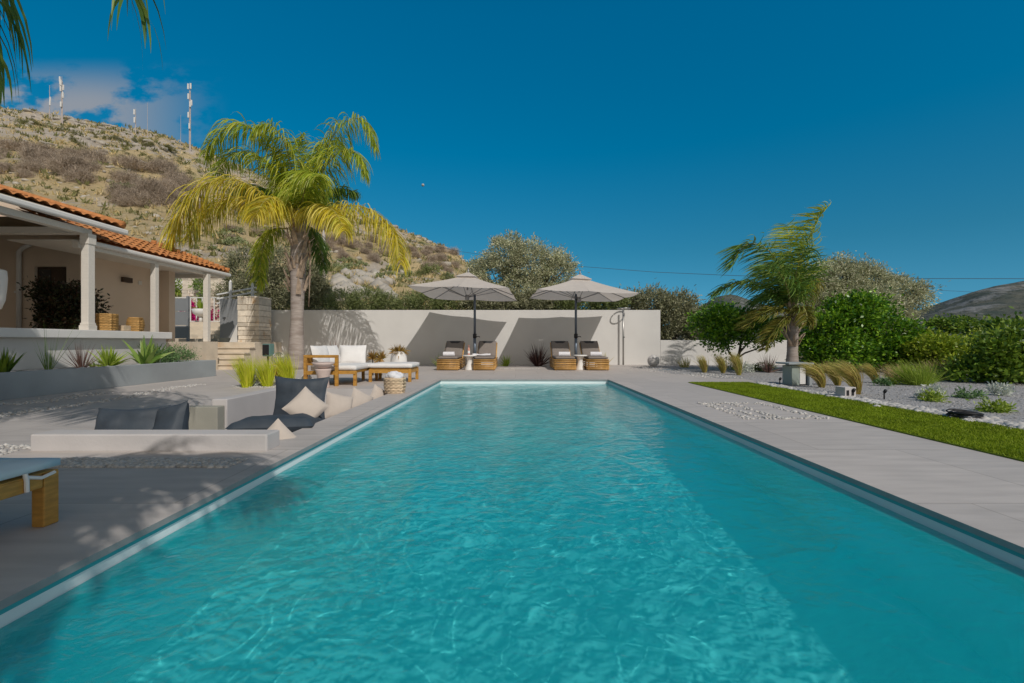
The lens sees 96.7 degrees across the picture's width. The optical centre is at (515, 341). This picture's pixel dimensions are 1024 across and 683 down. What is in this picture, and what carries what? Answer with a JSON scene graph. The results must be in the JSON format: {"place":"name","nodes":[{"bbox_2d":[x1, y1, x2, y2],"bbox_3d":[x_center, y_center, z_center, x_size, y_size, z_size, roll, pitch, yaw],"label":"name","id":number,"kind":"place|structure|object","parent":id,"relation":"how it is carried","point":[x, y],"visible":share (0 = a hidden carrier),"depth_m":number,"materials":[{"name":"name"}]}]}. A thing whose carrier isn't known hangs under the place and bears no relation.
{"place":"outdoors","nodes":[
{"label":"outdoors","id":0,"kind":"place"},
{"bbox_2d":[0,269,7,308],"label":"pedestal chair","id":1,"kind":"object","parent":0,"point":[3,282],"visible":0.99,"depth_m":8.56,"materials":[{"name":"white paint"}]},
{"bbox_2d":[175,296,189,341],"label":"steel gate","id":2,"kind":"structure","parent":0,"point":[182,311],"depth_m":16.35,"materials":[{"name":"metal"}]},
{"bbox_2d":[0,109,486,309],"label":"hillside","id":3,"kind":"structure","parent":0,"point":[205,252],"depth_m":50.42,"materials":[{"name":"soil"}]},
{"bbox_2d":[0,135,31,150],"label":"bare shrub","id":4,"kind":"object","parent":3,"relation":"on","point":[8,146],"visible":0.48,"depth_m":65.54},
{"bbox_2d":[6,158,49,172],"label":"bare shrub","id":5,"kind":"object","parent":3,"relation":"on","point":[23,165],"visible":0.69,"depth_m":52.66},
{"bbox_2d":[12,142,48,161],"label":"bare shrub","id":6,"kind":"object","parent":3,"relation":"on","point":[24,153],"visible":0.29,"depth_m":54.91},
{"bbox_2d":[40,155,84,173],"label":"bare shrub","id":7,"kind":"object","parent":3,"relation":"on","point":[56,164],"visible":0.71,"depth_m":50.07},
{"bbox_2d":[55,149,94,169],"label":"bare shrub","id":8,"kind":"object","parent":3,"relation":"on","point":[74,158],"visible":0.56,"depth_m":50.71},
{"bbox_2d":[55,158,100,185],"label":"bare shrub","id":9,"kind":"object","parent":3,"relation":"on","point":[69,180],"visible":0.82,"depth_m":49.26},
{"bbox_2d":[73,142,113,163],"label":"bare shrub","id":10,"kind":"object","parent":3,"relation":"on","point":[96,154],"visible":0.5,"depth_m":65.69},
{"bbox_2d":[114,151,153,171],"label":"bare shrub","id":11,"kind":"object","parent":3,"relation":"on","point":[133,163],"visible":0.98,"depth_m":62.16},
{"bbox_2d":[124,189,164,206],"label":"bare shrub","id":12,"kind":"object","parent":3,"relation":"on","point":[142,200],"visible":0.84,"depth_m":43.79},
{"bbox_2d":[144,159,171,172],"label":"bare shrub","id":13,"kind":"object","parent":3,"relation":"on","point":[153,164],"visible":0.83,"depth_m":63.78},
{"bbox_2d":[150,153,182,171],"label":"bare shrub","id":14,"kind":"object","parent":3,"relation":"on","point":[175,167],"visible":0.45,"depth_m":65.22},
{"bbox_2d":[151,193,184,206],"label":"bare shrub","id":15,"kind":"object","parent":3,"relation":"on","point":[162,200],"visible":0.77,"depth_m":45.75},
{"bbox_2d":[187,83,191,151],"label":"antenna mast","id":16,"kind":"object","parent":3,"relation":"on","point":[190,105],"visible":1,"depth_m":118.47,"materials":[{"name":"metal"}]},
{"bbox_2d":[8,150,451,283],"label":"hill rocks","id":17,"kind":"object","parent":3,"relation":"on","point":[108,181],"visible":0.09,"depth_m":45.81,"materials":[{"name":"stone"}]},
{"bbox_2d":[0,106,464,266],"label":"ridge rocks","id":18,"kind":"object","parent":3,"relation":"on","point":[133,144],"visible":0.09,"depth_m":113.57,"materials":[{"name":"stone"}]},
{"bbox_2d":[0,107,468,304],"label":"dry grass tufts","id":19,"kind":"object","parent":3,"relation":"on","point":[154,207],"visible":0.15,"depth_m":60.51,"materials":[{"name":"plant"}]},
{"bbox_2d":[0,106,470,309],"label":"scrub","id":20,"kind":"object","parent":3,"relation":"on","point":[212,253],"visible":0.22,"depth_m":57.96,"materials":[{"name":"green plant"}]},
{"bbox_2d":[329,268,397,299],"bbox_3d":[-12.083,-4.735,37.019,4.890,4.774,16.565,0,0,-15],"label":"rock outcrop","id":21,"kind":"object","parent":3,"relation":"on","point":[339,278],"visible":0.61,"depth_m":33.98,"materials":[{"name":"stone"}]},
{"bbox_2d":[409,240,1023,278],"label":"power line","id":22,"kind":"object","parent":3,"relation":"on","point":[790,276],"visible":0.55,"depth_m":36.96,"materials":[{"name":"metal"}]},
{"bbox_2d":[270,351,298,378],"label":"feather grass","id":23,"kind":"object","parent":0,"point":[287,371],"depth_m":8.77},
{"bbox_2d":[225,389,383,429],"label":"sunken lounge floor","id":24,"kind":"structure","parent":0,"point":[345,392],"depth_m":8.30,"materials":[{"name":"concrete"}]},
{"bbox_2d":[94,405,170,429],"bbox_3d":[-3.800,0.879,4.478,0.700,0.500,0.250,-2,-18,-3],"label":"dark cushion","id":25,"kind":"object","parent":24,"relation":"on","point":[125,419],"visible":0.45,"depth_m":4.43,"materials":[{"name":"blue fabric"}]},
{"bbox_2d":[152,400,189,429],"bbox_3d":[-3.360,0.850,4.421,0.440,0.520,0.233,-13,-21,21],"label":"dark cushion","id":26,"kind":"object","parent":24,"relation":"on","point":[174,417],"visible":0.49,"depth_m":4.37,"materials":[{"name":"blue fabric"}]},
{"bbox_2d":[189,387,325,429],"bbox_3d":[-3.099,1.097,6.275,1.992,0.743,4.150,0,0,0],"label":"sunken lounge bench","id":27,"kind":"object","parent":24,"relation":"on","point":[238,407],"visible":0.23,"depth_m":5.84,"materials":[{"name":"concrete"}]},
{"bbox_2d":[225,413,323,431],"bbox_3d":[-2.480,0.908,4.860,0.780,0.286,0.950,0,-10,-12],"label":"dark cushion","id":28,"kind":"object","parent":27,"relation":"on","point":[293,422],"visible":0.48,"depth_m":4.48,"materials":[{"name":"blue fabric"}]},
{"bbox_2d":[282,386,328,417],"bbox_3d":[-2.400,0.750,5.220,0.150,0.360,0.360,-36,14,51],"label":"beige pillow","id":29,"kind":"object","parent":28,"relation":"on","point":[305,400],"visible":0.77,"depth_m":5.18,"materials":[{"name":"fabric"}]},
{"bbox_2d":[273,376,329,418],"bbox_3d":[-2.660,0.720,5.620,0.680,0.600,0.220,1,-10,-2],"label":"dark cushion","id":30,"kind":"object","parent":27,"relation":"on","point":[288,390],"visible":0.55,"depth_m":5.57,"materials":[{"name":"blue fabric"}]},
{"bbox_2d":[325,392,353,418],"bbox_3d":[-2.331,0.860,6.001,0.370,0.370,0.150,21,-37,-38],"label":"beige pillow","id":31,"kind":"object","parent":27,"relation":"on","point":[337,403],"visible":0.68,"depth_m":5.94,"materials":[{"name":"fabric"}]},
{"bbox_2d":[351,387,373,407],"bbox_3d":[-2.300,0.900,6.750,0.149,0.360,0.360,-23,-45,34],"label":"beige pillow","id":32,"kind":"object","parent":27,"relation":"on","point":[360,397],"visible":0.46,"depth_m":6.70,"materials":[{"name":"fabric"}]},
{"bbox_2d":[0,365,1023,600],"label":"pool deck","id":33,"kind":"structure","parent":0,"point":[100,509],"depth_m":3.29,"materials":[{"name":"concrete"}]},
{"bbox_2d":[0,458,59,526],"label":"daybed","id":34,"kind":"object","parent":33,"relation":"on","point":[36,477],"visible":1,"depth_m":2.08,"materials":[{"name":"brown wood"}]},
{"bbox_2d":[0,0,165,108],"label":"palm tree","id":35,"kind":"object","parent":33,"relation":"on","point":[11,12],"visible":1,"depth_m":3.09,"materials":[{"name":"plant"}]},
{"bbox_2d":[0,360,215,399],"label":"raised planter","id":36,"kind":"object","parent":33,"relation":"on","point":[26,383],"visible":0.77,"depth_m":8.13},
{"bbox_2d":[0,347,27,371],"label":"agave plant","id":37,"kind":"object","parent":36,"relation":"on","point":[7,364],"visible":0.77,"depth_m":7.17,"materials":[{"name":"green plant"}]},
{"bbox_2d":[32,320,78,369],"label":"rush grass","id":38,"kind":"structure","parent":36,"relation":"on","point":[45,362],"depth_m":7.82,"materials":[{"name":"green plant"}]},
{"bbox_2d":[56,343,108,367],"bbox_3d":[-8.109,0.216,8.488,0.875,0.587,0.788,0,0,-44],"label":"twiggy shrub","id":39,"kind":"object","parent":36,"relation":"on","point":[80,361],"visible":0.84,"depth_m":8.42,"materials":[{"name":"brown plant"}]},
{"bbox_2d":[86,345,130,365],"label":"agave plant","id":40,"kind":"object","parent":36,"relation":"on","point":[107,357],"visible":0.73,"depth_m":8.97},
{"bbox_2d":[124,334,174,363],"bbox_3d":[-8.030,0.192,9.882,0.902,0.714,0.747,0,0,11],"label":"agave plant","id":41,"kind":"object","parent":36,"relation":"in","point":[144,355],"visible":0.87,"depth_m":9.84,"materials":[{"name":"green plant"}]},
{"bbox_2d":[153,341,201,362],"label":"juniper shrub","id":42,"kind":"object","parent":36,"relation":"on","point":[173,357],"visible":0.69,"depth_m":10.59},
{"bbox_2d":[0,184,230,369],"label":"villa","id":43,"kind":"object","parent":33,"relation":"on","point":[131,276],"visible":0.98,"depth_m":11.45,"materials":[{"name":"paint"}]},
{"bbox_2d":[37,267,65,328],"bbox_3d":[-11.700,-0.957,11.533,0.800,1.883,0.055,0,0,0],"label":"door","id":44,"kind":"structure","parent":43,"relation":"in","point":[59,273],"depth_m":11.52,"materials":[{"name":"brown glass"}]},
{"bbox_2d":[16,272,110,329],"bbox_3d":[-10.343,-0.795,10.554,1.925,1.678,1.479,0,0,27],"label":"potted shrub","id":45,"kind":"object","parent":43,"relation":"on","point":[67,316],"visible":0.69,"depth_m":10.29,"materials":[{"name":"green plant"}]},
{"bbox_2d":[95,313,118,330],"bbox_3d":[-9.060,-0.440,10.100,0.398,0.370,0.396,0,0,0],"label":"wicker basket","id":46,"kind":"object","parent":43,"relation":"on","point":[107,321],"visible":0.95,"depth_m":9.96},
{"bbox_2d":[126,317,144,330],"bbox_3d":[-9.062,-0.420,10.850,0.362,0.330,0.363,0,0,0],"label":"wicker basket","id":47,"kind":"object","parent":43,"relation":"on","point":[136,323],"visible":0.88,"depth_m":10.74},
{"bbox_2d":[31,430,278,450],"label":"kerb wall","id":48,"kind":"structure","parent":33,"relation":"on","point":[159,440],"depth_m":3.55,"materials":[{"name":"concrete"}]},
{"bbox_2d":[226,354,257,387],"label":"feather grass","id":49,"kind":"object","parent":33,"relation":"on","point":[245,378],"depth_m":8.47,"materials":[{"name":"plant"}]},
{"bbox_2d":[218,342,281,369],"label":"stone steps","id":50,"kind":"structure","parent":33,"relation":"on","point":[227,351],"depth_m":14.96,"materials":[{"name":"stone"}]},
{"bbox_2d":[230,296,270,341],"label":"stone pillar","id":51,"kind":"structure","parent":33,"relation":"on","point":[254,319],"depth_m":15.96,"materials":[{"name":"stone"}]},
{"bbox_2d":[220,299,238,337],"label":"steel gate","id":52,"kind":"structure","parent":51,"relation":"attached to","point":[228,316],"depth_m":16.35,"materials":[{"name":"metal"}]},
{"bbox_2d":[245,355,282,386],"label":"feather grass","id":53,"kind":"object","parent":33,"relation":"on","point":[266,374],"depth_m":8.57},
{"bbox_2d":[267,419,295,439],"bbox_3d":[-2.100,0.940,4.000,0.380,0.380,0.152,-48,8,-25],"label":"beige pillow","id":54,"kind":"object","parent":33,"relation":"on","point":[285,432],"visible":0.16,"depth_m":4.01,"materials":[{"name":"fabric"}]},
{"bbox_2d":[159,111,412,369],"bbox_3d":[-6.895,-3.195,14.203,7.584,8.100,3.975,0,0,9],"label":"palm tree","id":55,"kind":"object","parent":33,"relation":"on","point":[313,204],"visible":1,"depth_m":13.96,"materials":[{"name":"plant"}]},
{"bbox_2d":[303,345,377,385],"bbox_3d":[-3.585,0.459,9.498,0.990,0.782,1.504,0,0,0],"label":"lounge sofa","id":56,"kind":"object","parent":33,"relation":"on","point":[348,359],"visible":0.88,"depth_m":9.13,"materials":[{"name":"fabric"}]},
{"bbox_2d":[368,362,419,381],"bbox_3d":[-2.670,0.649,10.040,0.940,0.403,0.800,0,0,0],"label":"ottoman bench","id":57,"kind":"object","parent":33,"relation":"on","point":[409,368],"visible":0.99,"depth_m":9.67,"materials":[{"name":"brown wood"}]},
{"bbox_2d":[383,377,405,393],"bbox_3d":[-2.021,0.725,7.620,0.373,0.256,0.372,0,0,0],"label":"woven basket","id":58,"kind":"object","parent":33,"relation":"on","point":[394,385],"visible":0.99,"depth_m":7.47,"materials":[{"name":"wicker"}]},
{"bbox_2d":[0,364,829,468],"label":"white pebbles","id":59,"kind":"object","parent":33,"relation":"on","point":[130,462],"visible":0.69,"depth_m":3.55,"materials":[{"name":"gravel"}]},
{"bbox_2d":[436,341,465,369],"bbox_3d":[-2.040,0.406,14.635,0.661,0.888,2.070,0,0,0],"label":"sun lounger","id":60,"kind":"object","parent":33,"relation":"on","point":[457,347],"visible":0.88,"depth_m":14.30,"materials":[{"name":"brown wood"}]},
{"bbox_2d":[407,268,516,367],"bbox_3d":[-1.580,-0.795,14.900,3.041,3.290,3.041,0,0,5],"label":"patio umbrella","id":61,"kind":"object","parent":33,"relation":"on","point":[467,285],"visible":0.93,"depth_m":14.92,"materials":[{"name":"fabric"}]},
{"bbox_2d":[270,310,659,364],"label":"garden wall","id":62,"kind":"structure","parent":33,"relation":"on","point":[423,336],"depth_m":17.00,"materials":[{"name":"paint"}]},
{"bbox_2d":[473,341,497,369],"bbox_3d":[-0.940,0.406,14.635,0.661,0.888,2.070,0,0,0],"label":"sun lounger","id":63,"kind":"object","parent":33,"relation":"on","point":[488,347],"visible":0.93,"depth_m":14.12,"materials":[{"name":"wood"}]},
{"bbox_2d":[526,343,549,365],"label":"flax plant","id":64,"kind":"object","parent":33,"relation":"on","point":[536,358],"visible":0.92,"depth_m":15.79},
{"bbox_2d":[549,341,575,369],"bbox_3d":[1.490,0.406,14.635,0.661,0.888,2.070,0,0,0],"label":"sun lounger","id":65,"kind":"object","parent":33,"relation":"on","point":[556,347],"visible":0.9,"depth_m":14.27,"materials":[{"name":"wood"}]},
{"bbox_2d":[529,270,638,365],"bbox_3d":[2.079,-0.760,14.900,3.040,3.220,3.040,0,0,-3],"label":"patio umbrella","id":66,"kind":"object","parent":33,"relation":"on","point":[579,288],"visible":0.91,"depth_m":14.88,"materials":[{"name":"fabric"}]},
{"bbox_2d":[579,341,608,369],"bbox_3d":[2.480,0.406,14.635,0.661,0.888,2.070,0,0,0],"label":"sun lounger","id":67,"kind":"object","parent":33,"relation":"on","point":[587,348],"visible":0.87,"depth_m":13.89,"materials":[{"name":"wood"}]},
{"bbox_2d":[0,0,1023,309],"label":"sky","id":68,"kind":"structure","parent":0,"point":[654,136],"materials":[{"name":"blue"}]},
{"bbox_2d":[816,361,841,385],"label":"feather grass","id":69,"kind":"object","parent":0,"point":[835,380],"depth_m":8.92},
{"bbox_2d":[657,365,1023,421],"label":"gravel bed","id":70,"kind":"object","parent":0,"point":[684,370],"visible":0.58,"depth_m":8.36,"materials":[{"name":"gravel"}]},
{"bbox_2d":[32,361,1023,429],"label":"white border stones","id":71,"kind":"object","parent":70,"relation":"on","point":[994,420],"visible":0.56,"depth_m":5.73,"materials":[{"name":"stone"}]},
{"bbox_2d":[946,408,984,418],"bbox_3d":[4.951,0.802,5.007,0.333,0.105,0.286,0,0,0],"label":"coiled cable","id":72,"kind":"object","parent":71,"relation":"on","point":[960,413],"visible":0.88,"depth_m":4.93,"materials":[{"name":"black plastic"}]},
{"bbox_2d":[660,340,786,364],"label":"garden wall","id":73,"kind":"structure","parent":70,"relation":"on","point":[672,352],"depth_m":17.00,"materials":[{"name":"paint"}]},
{"bbox_2d":[682,298,785,360],"bbox_3d":[6.707,-0.240,14.011,2.997,2.268,1.891,0,0,0],"label":"citrus tree","id":74,"kind":"object","parent":70,"relation":"on","point":[721,321],"visible":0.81,"depth_m":13.80,"materials":[{"name":"green plant"}]},
{"bbox_2d":[727,350,747,374],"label":"feather grass","id":75,"kind":"object","parent":70,"relation":"on","point":[737,362],"depth_m":11.68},
{"bbox_2d":[706,200,837,364],"bbox_3d":[7.250,-1.481,12.479,4.068,4.668,2.896,0,0,-33],"label":"palm tree","id":76,"kind":"object","parent":70,"relation":"on","point":[788,293],"visible":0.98,"depth_m":12.16,"materials":[{"name":"plant"}]},
{"bbox_2d":[776,362,813,385],"bbox_3d":[5.560,0.627,9.080,0.490,0.445,0.460,0,0,0],"label":"planter","id":77,"kind":"object","parent":70,"relation":"on","point":[792,374],"visible":0.79,"depth_m":8.93,"materials":[{"name":"white paint"}]},
{"bbox_2d":[798,358,828,387],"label":"feather grass","id":78,"kind":"object","parent":70,"relation":"on","point":[818,376],"depth_m":8.50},
{"bbox_2d":[835,386,855,396],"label":"spotlight block","id":79,"kind":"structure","parent":70,"relation":"on","point":[843,390],"depth_m":6.90,"materials":[{"name":"concrete"}]},
{"bbox_2d":[785,285,934,371],"bbox_3d":[9.935,-0.349,13.083,4.258,2.547,2.573,0,0,0],"label":"citrus bush","id":80,"kind":"object","parent":70,"relation":"on","point":[852,324],"visible":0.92,"depth_m":12.58,"materials":[{"name":"green plant"}]},
{"bbox_2d":[880,356,956,385],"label":"airy grass","id":81,"kind":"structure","parent":70,"relation":"on","point":[923,377],"depth_m":8.94,"materials":[{"name":"plant"}]},
{"bbox_2d":[877,326,978,372],"bbox_3d":[11.763,0.271,12.542,3.211,1.412,2.070,0,0,0],"label":"citrus bush","id":82,"kind":"object","parent":70,"relation":"on","point":[941,347],"visible":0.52,"depth_m":12.16,"materials":[{"name":"green plant"}]},
{"bbox_2d":[913,383,948,398],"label":"cushion plant","id":83,"kind":"object","parent":70,"relation":"on","point":[935,389],"visible":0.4,"depth_m":6.81,"materials":[{"name":"plant"}]},
{"bbox_2d":[917,388,950,402],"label":"cushion plant","id":84,"kind":"object","parent":70,"relation":"on","point":[931,395],"visible":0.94,"depth_m":6.51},
{"bbox_2d":[951,385,991,399],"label":"cushion plant","id":85,"kind":"object","parent":70,"relation":"on","point":[961,394],"visible":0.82,"depth_m":6.90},
{"bbox_2d":[929,306,1023,383],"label":"citrus bush","id":86,"kind":"object","parent":70,"relation":"on","point":[1000,357],"visible":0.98,"depth_m":9.39,"materials":[{"name":"green plant"}]},
{"bbox_2d":[966,395,1018,412],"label":"cushion plant","id":87,"kind":"object","parent":70,"relation":"on","point":[1002,407],"visible":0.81,"depth_m":5.51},
{"bbox_2d":[977,381,1018,395],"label":"cushion plant","id":88,"kind":"object","parent":70,"relation":"on","point":[996,389],"visible":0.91,"depth_m":7.24,"materials":[{"name":"plant"}]},
{"bbox_2d":[823,356,863,393],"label":"feather grass","id":89,"kind":"object","parent":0,"point":[850,376],"depth_m":7.42,"materials":[{"name":"plant"}]},
{"bbox_2d":[665,281,1023,339],"bbox_3d":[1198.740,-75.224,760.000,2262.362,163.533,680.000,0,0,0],"label":"distant hill","id":90,"kind":"structure","parent":0,"point":[994,301],"depth_m":729.44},
{"bbox_2d":[688,381,1023,461],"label":"lawn","id":91,"kind":"structure","parent":0,"point":[952,443],"depth_m":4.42,"materials":[{"name":"plant"}]},
{"bbox_2d":[858,363,879,382],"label":"feather grass","id":92,"kind":"object","parent":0,"point":[870,371],"depth_m":9.48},
{"label":"ground","id":93,"kind":"structure","parent":0,"visible":0},
{"bbox_2d":[175,322,230,341],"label":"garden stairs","id":94,"kind":"structure","parent":93,"relation":"on","point":[196,331],"depth_m":18.30,"materials":[{"name":"stone"}]},
{"bbox_2d":[182,276,228,320],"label":"stone wall","id":95,"kind":"structure","parent":94,"relation":"on","point":[189,291],"depth_m":21.00,"materials":[{"name":"stone"}]},
{"bbox_2d":[217,280,256,303],"bbox_3d":[-11.400,-2.000,18.600,1.613,1.100,0.110,0,0,0],"label":"stair railing","id":96,"kind":"object","parent":93,"relation":"on","point":[230,292],"visible":0.79,"depth_m":18.57,"materials":[{"name":"metal"}]},
{"bbox_2d":[211,238,289,309],"bbox_3d":[-11.764,-1.920,20.939,4.187,5.647,3.201,0,0,0],"label":"olive tree","id":97,"kind":"object","parent":93,"relation":"on","point":[275,295],"visible":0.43,"depth_m":20.52,"materials":[{"name":"green plant"}]},
{"bbox_2d":[277,260,341,309],"bbox_3d":[-9.004,-1.450,20.000,2.712,4.705,2.197,0,0,0],"label":"olive tree","id":98,"kind":"object","parent":93,"relation":"on","point":[319,285],"visible":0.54,"depth_m":19.61,"materials":[{"name":"green plant"}]},
{"bbox_2d":[318,281,404,309],"bbox_3d":[-6.149,-1.688,18.573,3.552,1.688,2.195,0,0,0],"label":"olive shrub","id":99,"kind":"object","parent":93,"relation":"on","point":[353,300],"visible":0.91,"depth_m":18.38,"materials":[{"name":"green plant"}]},
{"bbox_2d":[384,290,467,309],"bbox_3d":[-3.482,-1.596,18.399,3.708,1.429,1.973,0,0,0],"label":"olive shrub","id":100,"kind":"object","parent":93,"relation":"on","point":[417,299],"visible":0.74,"depth_m":18.09,"materials":[{"name":"green plant"}]},
{"bbox_2d":[457,283,562,309],"bbox_3d":[-0.253,-1.616,18.309,4.350,1.590,2.204,0,0,0],"label":"olive shrub","id":101,"kind":"object","parent":93,"relation":"on","point":[522,302],"visible":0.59,"depth_m":17.92,"materials":[{"name":"green plant"}]},
{"bbox_2d":[0,381,1023,627],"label":"pool shell","id":102,"kind":"object","parent":93,"relation":"in","point":[30,605],"visible":0.12,"depth_m":2.46,"materials":[{"name":"paint"}]},
{"bbox_2d":[0,384,1023,682],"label":"pool water","id":103,"kind":"structure","parent":102,"relation":"in","point":[524,534],"depth_m":1.84,"materials":[{"name":"liquid"}]},
{"bbox_2d":[0,379,1023,609],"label":"coping edge","id":104,"kind":"object","parent":102,"relation":"on","point":[28,591],"visible":1,"depth_m":2.43,"materials":[{"name":"stone"}]},
{"bbox_2d":[0,381,1023,614],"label":"pool liner band","id":105,"kind":"object","parent":102,"relation":"attached to","point":[84,568],"visible":0.83,"depth_m":2.37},
{"bbox_2d":[463,228,589,309],"bbox_3d":[0.345,-2.093,20.449,5.347,5.994,3.667,0,0,-26],"label":"olive tree","id":106,"kind":"object","parent":93,"relation":"on","point":[512,263],"visible":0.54,"depth_m":19.89,"materials":[{"name":"green plant"}]},
{"bbox_2d":[542,297,634,309],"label":"olive shrub","id":107,"kind":"object","parent":93,"relation":"on","point":[570,305],"visible":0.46,"depth_m":18.11,"materials":[{"name":"green plant"}]},
{"bbox_2d":[610,282,708,339],"bbox_3d":[6.012,-0.852,18.752,5.141,3.520,2.476,0,0,0],"label":"olive tree","id":108,"kind":"object","parent":93,"relation":"on","point":[674,308],"visible":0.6,"depth_m":18.28,"materials":[{"name":"green plant"}]},
{"bbox_2d":[792,250,950,331],"bbox_3d":[13.691,-1.380,17.911,6.236,4.581,3.171,0,0,0],"label":"olive tree","id":109,"kind":"object","parent":93,"relation":"on","point":[852,273],"visible":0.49,"depth_m":17.65,"materials":[{"name":"green plant"}]},
{"bbox_2d":[921,312,972,335],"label":"orchard tree","id":110,"kind":"object","parent":93,"relation":"on","point":[944,324],"visible":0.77,"depth_m":118.16,"materials":[{"name":"green plant"}]},
{"bbox_2d":[950,318,989,337],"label":"orchard tree","id":111,"kind":"object","parent":93,"relation":"on","point":[975,324],"visible":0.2,"depth_m":110.84,"materials":[{"name":"green plant"}]},
{"bbox_2d":[977,312,1023,330],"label":"orchard tree","id":112,"kind":"object","parent":93,"relation":"on","point":[989,322],"visible":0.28,"depth_m":100.60,"materials":[{"name":"green plant"}]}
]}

